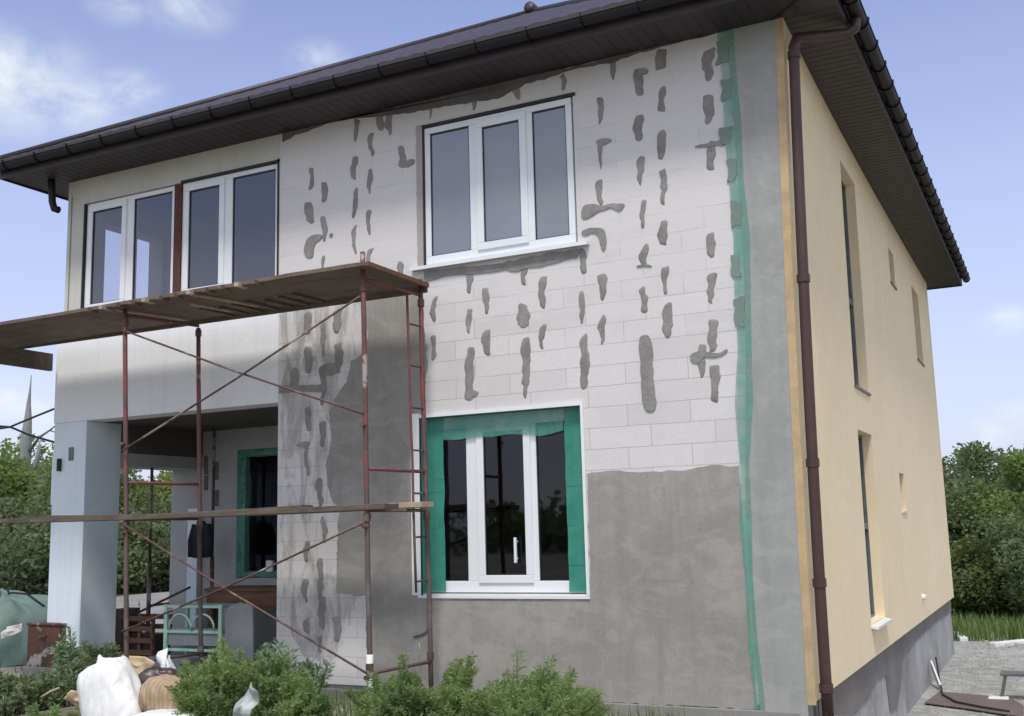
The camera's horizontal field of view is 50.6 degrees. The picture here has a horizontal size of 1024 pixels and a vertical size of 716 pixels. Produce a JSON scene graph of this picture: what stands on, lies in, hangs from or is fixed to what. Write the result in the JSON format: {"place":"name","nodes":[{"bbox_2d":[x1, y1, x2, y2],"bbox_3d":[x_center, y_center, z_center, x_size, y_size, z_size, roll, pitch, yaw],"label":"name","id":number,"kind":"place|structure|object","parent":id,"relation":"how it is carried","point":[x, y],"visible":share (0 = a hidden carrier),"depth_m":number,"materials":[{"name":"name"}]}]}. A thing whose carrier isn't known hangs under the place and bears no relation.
{"place":"outdoors","nodes":[
{"label":"outdoors","id":0,"kind":"place"},
{"bbox_2d":[0,427,53,442],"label":"overhead wire","id":1,"kind":"object","parent":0,"point":[34,436],"visible":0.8,"depth_m":14.62,"materials":[{"name":"grey metal"}]},
{"bbox_2d":[0,408,53,426],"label":"overhead wire","id":2,"kind":"object","parent":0,"point":[32,417],"visible":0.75,"depth_m":14.65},
{"bbox_2d":[17,706,80,715],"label":"mound","id":3,"kind":"object","parent":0,"point":[65,710],"visible":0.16,"depth_m":9.62,"materials":[{"name":"soil"}]},
{"bbox_2d":[0,670,60,715],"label":"weed","id":4,"kind":"object","parent":3,"relation":"on","point":[17,696],"visible":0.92,"depth_m":10.20,"materials":[{"name":"green plant"}]},
{"bbox_2d":[41,687,59,697],"bbox_3d":[-4.308,3.122,10.098,0.168,0.096,0.023,0,-9,-12],"label":"stick","id":5,"kind":"object","parent":3,"relation":"on","point":[49,692],"visible":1,"depth_m":10.09,"materials":[{"name":"brown wood"}]},
{"bbox_2d":[25,701,80,715],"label":"weed","id":6,"kind":"object","parent":3,"relation":"on","point":[56,711],"visible":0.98,"depth_m":9.42,"materials":[{"name":"green plant"}]},
{"bbox_2d":[33,652,90,709],"bbox_3d":[-4.382,3.219,10.652,0.656,0.577,0.695,-6,-10,26],"label":"weed","id":7,"kind":"object","parent":3,"relation":"on","point":[66,680],"visible":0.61,"depth_m":10.53,"materials":[{"name":"green plant"}]},
{"bbox_2d":[62,690,79,708],"bbox_3d":[-3.863,3.032,9.599,0.357,0.173,0.071,-6,-10,26],"label":"cardboard sheet","id":8,"kind":"object","parent":3,"relation":"on","point":[72,697],"visible":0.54,"depth_m":9.61,"materials":[{"name":"beige cardboard"}]},
{"bbox_2d":[77,655,144,715],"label":"sack","id":9,"kind":"object","parent":3,"relation":"on","point":[108,686],"visible":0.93,"depth_m":9.37,"materials":[{"name":"white fabric"}]},
{"bbox_2d":[138,666,179,684],"bbox_3d":[-3.162,2.911,9.663,0.414,0.312,0.280,-1,-9,0],"label":"rubbish bag","id":10,"kind":"object","parent":3,"relation":"on","point":[146,674],"visible":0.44,"depth_m":9.59,"materials":[{"name":"plastic"}]},
{"bbox_2d":[156,648,190,678],"bbox_3d":[-3.091,2.844,9.929,0.440,0.348,0.145,-5,-10,22],"label":"plastic sheet","id":11,"kind":"object","parent":10,"relation":"on","point":[163,661],"visible":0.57,"depth_m":10.01,"materials":[{"name":"white plastic"}]},
{"bbox_2d":[138,674,188,711],"bbox_3d":[-2.950,2.924,9.330,0.585,0.364,0.370,-6,-10,26],"label":"sack","id":12,"kind":"object","parent":3,"relation":"on","point":[154,694],"visible":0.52,"depth_m":9.21,"materials":[{"name":"beige fabric"}]},
{"bbox_2d":[134,709,195,715],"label":"sack","id":13,"kind":"object","parent":3,"relation":"on","point":[163,712],"visible":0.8,"depth_m":8.91,"materials":[{"name":"white fabric"}]},
{"bbox_2d":[171,674,234,715],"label":"weed","id":14,"kind":"object","parent":3,"relation":"on","point":[220,712],"visible":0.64,"depth_m":8.82,"materials":[{"name":"green plant"}]},
{"bbox_2d":[163,635,311,715],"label":"bush","id":15,"kind":"object","parent":3,"relation":"on","point":[234,680],"visible":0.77,"depth_m":8.90,"materials":[{"name":"green plant"}]},
{"bbox_2d":[43,578,168,631],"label":"dirt track","id":16,"kind":"structure","parent":0,"point":[135,600],"depth_m":28.98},
{"bbox_2d":[122,655,154,675],"bbox_3d":[-3.692,3.033,10.646,0.476,0.199,0.058,-6,-10,28],"label":"sack","id":17,"kind":"object","parent":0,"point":[139,664],"visible":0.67,"depth_m":10.63,"materials":[{"name":"beige fabric"}]},
{"bbox_2d":[0,587,1023,715],"bbox_3d":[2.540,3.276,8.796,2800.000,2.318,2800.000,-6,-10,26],"label":"ground","id":18,"kind":"structure","parent":0,"point":[10,669],"depth_m":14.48,"materials":[{"name":"green plant"}]},
{"bbox_2d":[0,588,47,667],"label":"tarpaulin","id":19,"kind":"object","parent":18,"relation":"on","point":[17,609],"visible":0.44,"depth_m":15.06,"materials":[{"name":"green fabric"}]},
{"bbox_2d":[0,623,23,639],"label":"plastic sheet","id":20,"kind":"object","parent":19,"relation":"on","point":[8,631],"visible":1,"depth_m":13.76,"materials":[{"name":"white plastic"}]},
{"bbox_2d":[0,575,44,591],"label":"hose","id":21,"kind":"object","parent":19,"relation":"on","point":[24,583],"visible":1,"depth_m":13.76,"materials":[{"name":"black rubber"}]},
{"bbox_2d":[0,581,44,606],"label":"hose","id":22,"kind":"object","parent":19,"relation":"on","point":[27,594],"visible":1,"depth_m":13.75,"materials":[{"name":"black rubber"}]},
{"bbox_2d":[0,440,50,531],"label":"tree","id":23,"kind":"object","parent":18,"relation":"on","point":[11,479],"visible":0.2,"depth_m":37.65,"materials":[{"name":"green plant"}]},
{"bbox_2d":[0,433,53,473],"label":"tree","id":24,"kind":"object","parent":18,"relation":"on","point":[43,451],"visible":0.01,"depth_m":45.15,"materials":[{"name":"green plant"}]},
{"bbox_2d":[17,375,54,470],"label":"bare tree","id":25,"kind":"object","parent":18,"relation":"on","point":[26,446],"visible":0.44,"depth_m":43.74,"materials":[{"name":"grey plant"}]},
{"bbox_2d":[27,621,66,667],"bbox_3d":[-5.442,3.519,12.965,0.553,0.705,0.505,-6,-10,26],"label":"metal box","id":26,"kind":"object","parent":18,"relation":"on","point":[43,636],"visible":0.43,"depth_m":12.78,"materials":[{"name":"brown metal"}]},
{"bbox_2d":[0,506,133,594],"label":"tree","id":27,"kind":"object","parent":18,"relation":"on","point":[17,562],"visible":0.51,"depth_m":30.77,"materials":[{"name":"green plant"}]},
{"bbox_2d":[48,626,87,671],"bbox_3d":[-4.729,3.245,11.576,0.438,0.782,0.560,0,-9,-12],"label":"weed","id":28,"kind":"object","parent":18,"relation":"on","point":[63,652],"visible":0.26,"depth_m":11.46,"materials":[{"name":"green plant"}]},
{"bbox_2d":[0,454,170,591],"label":"tree","id":29,"kind":"object","parent":18,"relation":"on","point":[38,507],"visible":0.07,"depth_m":33.85,"materials":[{"name":"green plant"}]},
{"bbox_2d":[78,638,123,667],"bbox_3d":[-4.315,3.256,11.301,0.535,0.653,0.520,-6,-10,26],"label":"weed","id":30,"kind":"object","parent":18,"relation":"on","point":[106,652],"visible":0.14,"depth_m":11.31,"materials":[{"name":"green plant"}]},
{"bbox_2d":[31,469,171,521],"bbox_3d":[-13.103,5.496,37.303,5.964,4.874,6.208,-6,-10,26],"label":"tree","id":31,"kind":"object","parent":18,"relation":"on","point":[163,490],"visible":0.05,"depth_m":36.22,"materials":[{"name":"green plant"}]},
{"bbox_2d":[117,497,170,592],"bbox_3d":[-11.241,6.042,34.460,5.932,3.298,6.002,-6,-10,26],"label":"tree","id":32,"kind":"object","parent":18,"relation":"on","point":[159,555],"visible":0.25,"depth_m":32.95,"materials":[{"name":"green plant"}]},
{"bbox_2d":[158,471,171,581],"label":"tree","id":33,"kind":"object","parent":18,"relation":"on","point":[158,489],"depth_m":41.48,"materials":[{"name":"green plant"}]},
{"bbox_2d":[233,682,258,715],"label":"plastic bag","id":34,"kind":"object","parent":18,"relation":"on","point":[249,700],"visible":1,"depth_m":8.61,"materials":[{"name":"white plastic"}]},
{"bbox_2d":[119,251,433,694],"bbox_3d":[-3.949,1.459,11.503,6.743,4.239,1.020,-6,-10,26],"label":"scaffolding","id":35,"kind":"object","parent":18,"relation":"on","point":[365,524],"visible":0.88,"depth_m":10.43,"materials":[{"name":"brown metal"}]},
{"bbox_2d":[0,345,52,370],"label":"plank","id":36,"kind":"object","parent":35,"relation":"on","point":[23,358],"visible":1,"depth_m":12.95,"materials":[{"name":"brown wood"}]},
{"bbox_2d":[39,505,312,517],"bbox_3d":[-3.586,1.628,11.259,3.600,0.077,0.187,-6,-10,26],"label":"plank","id":37,"kind":"object","parent":35,"relation":"on","point":[295,506],"visible":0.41,"depth_m":10.85,"materials":[{"name":"brown wood"}]},
{"bbox_2d":[0,503,398,523],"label":"plank","id":38,"kind":"object","parent":35,"relation":"on","point":[346,508],"visible":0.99,"depth_m":10.43,"materials":[{"name":"brown wood"}]},
{"bbox_2d":[0,261,428,348],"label":"scaffold deck","id":39,"kind":"structure","parent":35,"relation":"on","point":[314,288],"depth_m":11.29,"materials":[{"name":"wood"}]},
{"bbox_2d":[204,502,433,517],"bbox_3d":[-2.957,1.612,11.231,4.850,0.070,0.236,-6,-10,26],"label":"plank","id":40,"kind":"object","parent":35,"relation":"on","point":[404,505],"visible":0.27,"depth_m":10.15,"materials":[{"name":"wood"}]},
{"bbox_2d":[254,637,335,695],"bbox_3d":[-2.044,2.924,9.884,0.991,0.747,0.528,-6,-10,26],"label":"weed","id":41,"kind":"object","parent":18,"relation":"on","point":[319,679],"visible":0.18,"depth_m":9.86,"materials":[{"name":"green plant"}]},
{"bbox_2d":[261,665,337,715],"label":"bush","id":42,"kind":"object","parent":18,"relation":"on","point":[305,701],"visible":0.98,"depth_m":8.70,"materials":[{"name":"green plant"}]},
{"bbox_2d":[342,650,487,715],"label":"bush","id":43,"kind":"object","parent":18,"relation":"on","point":[400,697],"visible":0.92,"depth_m":8.51,"materials":[{"name":"green plant"}]},
{"bbox_2d":[0,0,969,715],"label":"house","id":44,"kind":"structure","parent":18,"relation":"on","point":[680,266],"depth_m":10.90,"materials":[{"name":"white"}]},
{"bbox_2d":[84,186,174,307],"bbox_3d":[-4.644,-1.295,13.178,1.465,1.405,0.088,-6,-10,26],"label":"window","id":45,"kind":"structure","parent":44,"relation":"in","point":[129,204],"depth_m":13.20,"materials":[{"name":"white plastic"}]},
{"bbox_2d":[115,607,172,656],"bbox_3d":[-4.640,3.433,13.505,0.731,0.600,0.340,-6,-10,26],"label":"crate","id":46,"kind":"object","parent":44,"relation":"on","point":[149,643],"visible":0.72,"depth_m":13.34,"materials":[{"name":"wood"}]},
{"bbox_2d":[146,467,153,631],"bbox_3d":[-4.690,2.362,14.024,0.120,2.880,0.120,-6,-10,26],"label":"steel prop","id":47,"kind":"object","parent":44,"relation":"on","point":[149,576],"visible":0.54,"depth_m":13.97,"materials":[{"name":"brown metal"}]},
{"bbox_2d":[140,586,190,612],"bbox_3d":[-4.575,3.171,14.076,0.760,0.373,0.040,1,-9,-15],"label":"timber","id":48,"kind":"object","parent":44,"relation":"on","point":[168,597],"visible":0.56,"depth_m":14.09,"materials":[{"name":"brown wood"}]},
{"bbox_2d":[147,655,204,670],"bbox_3d":[-3.847,3.462,12.302,0.649,0.127,0.305,-6,-10,26],"label":"foam box","id":49,"kind":"object","parent":44,"relation":"on","point":[178,664],"visible":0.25,"depth_m":12.12,"materials":[{"name":"plastic"}]},
{"bbox_2d":[186,508,197,626],"bbox_3d":[-4.294,2.953,14.521,0.173,1.847,0.025,-6,-10,26],"label":"pale board","id":50,"kind":"object","parent":44,"relation":"on","point":[192,582],"visible":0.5,"depth_m":14.51,"materials":[{"name":"blue paint"}]},
{"bbox_2d":[163,602,237,665],"bbox_3d":[-3.654,3.249,12.779,0.886,0.685,0.403,-6,-10,26],"label":"bench","id":51,"kind":"object","parent":44,"relation":"on","point":[187,636],"visible":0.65,"depth_m":12.69,"materials":[{"name":"green paint"}]},
{"bbox_2d":[195,592,217,657],"bbox_3d":[-3.789,3.317,13.484,0.316,0.778,0.316,-6,-10,26],"label":"chair","id":52,"kind":"object","parent":44,"relation":"on","point":[205,619],"visible":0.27,"depth_m":13.39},
{"bbox_2d":[209,428,215,587],"bbox_3d":[-3.879,2.338,14.011,0.120,2.880,0.120,-6,-10,26],"label":"steel prop","id":53,"kind":"object","parent":44,"relation":"on","point":[211,584],"visible":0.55,"depth_m":14.08,"materials":[{"name":"brown metal"}]},
{"bbox_2d":[188,521,212,557],"bbox_3d":[-4.006,2.339,13.961,0.399,0.471,0.153,-6,-10,26],"label":"jacket","id":54,"kind":"object","parent":53,"relation":"hanging from","point":[207,539],"visible":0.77,"depth_m":13.90,"materials":[{"name":"black fabric"}]},
{"bbox_2d":[181,164,276,290],"bbox_3d":[-3.245,-1.443,12.487,1.440,1.410,0.088,-6,-10,26],"label":"window","id":55,"kind":"structure","parent":44,"relation":"in","point":[227,184],"depth_m":12.53,"materials":[{"name":"white plastic"}]},
{"bbox_2d":[225,603,253,660],"bbox_3d":[-3.074,3.092,12.202,0.419,0.638,0.020,-6,-10,26],"label":"board","id":56,"kind":"object","parent":44,"relation":"on","point":[239,623],"visible":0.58,"depth_m":12.19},
{"bbox_2d":[204,585,276,657],"bbox_3d":[-2.805,3.216,13.196,1.911,0.837,0.650,-6,-10,26],"label":"table","id":57,"kind":"object","parent":44,"relation":"on","point":[261,595],"visible":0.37,"depth_m":13.16,"materials":[{"name":"brown wood"}]},
{"bbox_2d":[236,448,277,576],"bbox_3d":[-2.969,2.005,14.105,1.480,1.660,0.200,-6,-10,26],"label":"window","id":58,"kind":"structure","parent":44,"relation":"in","point":[243,480],"depth_m":14.32,"materials":[{"name":"green plastic"}]},
{"bbox_2d":[409,92,589,270],"bbox_3d":[-0.163,-1.758,10.899,1.980,1.574,0.140,-6,-10,26],"label":"window","id":59,"kind":"structure","parent":44,"relation":"in","point":[501,182],"depth_m":10.89,"materials":[{"name":"white plastic"}]},
{"bbox_2d":[410,401,590,598],"bbox_3d":[-0.121,1.396,10.507,1.902,1.828,0.192,-6,-10,26],"label":"window","id":60,"kind":"structure","parent":44,"relation":"in","point":[531,422],"depth_m":10.51,"materials":[{"name":"white plastic"}]},
{"bbox_2d":[841,180,870,395],"bbox_3d":[3.943,-0.903,12.729,0.196,2.630,1.090,-6,-10,26],"label":"window","id":61,"kind":"structure","parent":44,"relation":"in","point":[855,366],"depth_m":13.16,"materials":[{"name":"grey metal"}]},
{"bbox_2d":[858,434,891,629],"bbox_3d":[4.020,1.919,12.255,0.245,2.155,1.060,-6,-10,26],"label":"window","id":62,"kind":"structure","parent":44,"relation":"in","point":[885,621],"depth_m":12.66,"materials":[{"name":"white plastic"}]},
{"bbox_2d":[416,646,620,715],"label":"bush","id":63,"kind":"object","parent":18,"relation":"on","point":[510,697],"visible":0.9,"depth_m":7.97,"materials":[{"name":"green plant"}]},
{"bbox_2d":[945,461,1003,489],"bbox_3d":[15.077,5.623,34.864,4.804,4.680,5.788,0,-9,-11],"label":"tree","id":64,"kind":"object","parent":18,"relation":"on","point":[976,477],"depth_m":34.71,"materials":[{"name":"green plant"}]},
{"bbox_2d":[950,535,1011,618],"bbox_3d":[11.295,5.494,26.694,2.516,2.260,2.418,-6,-10,26],"label":"tree","id":65,"kind":"object","parent":18,"relation":"on","point":[954,606],"visible":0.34,"depth_m":26.13,"materials":[{"name":"green plant"}]},
{"bbox_2d":[942,455,1023,605],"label":"tree","id":66,"kind":"object","parent":18,"relation":"on","point":[952,535],"visible":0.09,"depth_m":27.79,"materials":[{"name":"green plant"}]},
{"bbox_2d":[944,440,1022,539],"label":"tree","id":67,"kind":"object","parent":18,"relation":"on","point":[966,455],"visible":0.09,"depth_m":30.44,"materials":[{"name":"green plant"}]},
{"bbox_2d":[945,444,1023,612],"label":"tree","id":68,"kind":"object","parent":18,"relation":"on","point":[1012,466],"visible":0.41,"depth_m":27.20,"materials":[{"name":"green plant"}]},
{"bbox_2d":[949,510,1023,616],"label":"tree","id":69,"kind":"object","parent":18,"relation":"on","point":[1012,588],"visible":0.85,"depth_m":25.72,"materials":[{"name":"green plant"}]},
{"bbox_2d":[0,0,1023,487],"label":"sky","id":70,"kind":"structure","parent":0,"point":[68,67],"materials":[{"name":"blue"}]},
{"bbox_2d":[907,641,1023,715],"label":"concrete yard","id":71,"kind":"structure","parent":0,"point":[960,648],"depth_m":16.78,"materials":[{"name":"grey concrete"}]},
{"bbox_2d":[171,639,1023,715],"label":"gravel ground","id":72,"kind":"structure","parent":71,"relation":"on","point":[976,647],"depth_m":17.69,"materials":[{"name":"grey gravel"}]},
{"bbox_2d":[930,660,942,689],"bbox_3d":[6.268,4.717,15.969,0.042,0.424,0.685,-3,-9,10],"label":"lath","id":73,"kind":"object","parent":71,"relation":"on","point":[935,674],"visible":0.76,"depth_m":15.98,"materials":[{"name":"white wood"}]},
{"bbox_2d":[954,632,967,640],"bbox_3d":[9.341,5.842,22.762,0.160,0.140,2.050,-4,-9,13],"label":"kerb stone","id":74,"kind":"object","parent":71,"relation":"on","point":[963,638],"visible":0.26,"depth_m":21.80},
{"bbox_2d":[924,691,1023,715],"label":"rubber mat","id":75,"kind":"object","parent":71,"relation":"on","point":[1015,708],"visible":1,"depth_m":14.41,"materials":[{"name":"rubber"}]},
{"bbox_2d":[935,657,1009,711],"bbox_3d":[6.211,4.559,15.240,0.456,0.317,3.157,-2,-9,5],"label":"cable","id":76,"kind":"object","parent":75,"relation":"on","point":[959,702],"visible":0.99,"depth_m":14.33,"materials":[{"name":"black rubber"}]},
{"bbox_2d":[988,696,1008,699],"bbox_3d":[6.624,4.637,14.728,0.260,0.050,0.200,-6,-10,26],"label":"brick","id":77,"kind":"object","parent":75,"relation":"on","point":[999,697],"visible":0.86,"depth_m":14.68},
{"bbox_2d":[989,639,1023,646],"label":"kerb stone","id":78,"kind":"object","parent":71,"relation":"on","point":[1002,643],"visible":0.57,"depth_m":20.92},
{"bbox_2d":[1000,670,1023,696],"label":"bench","id":79,"kind":"object","parent":71,"relation":"on","point":[1004,673],"visible":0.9,"depth_m":14.75,"materials":[{"name":"grey metal"}]}
]}

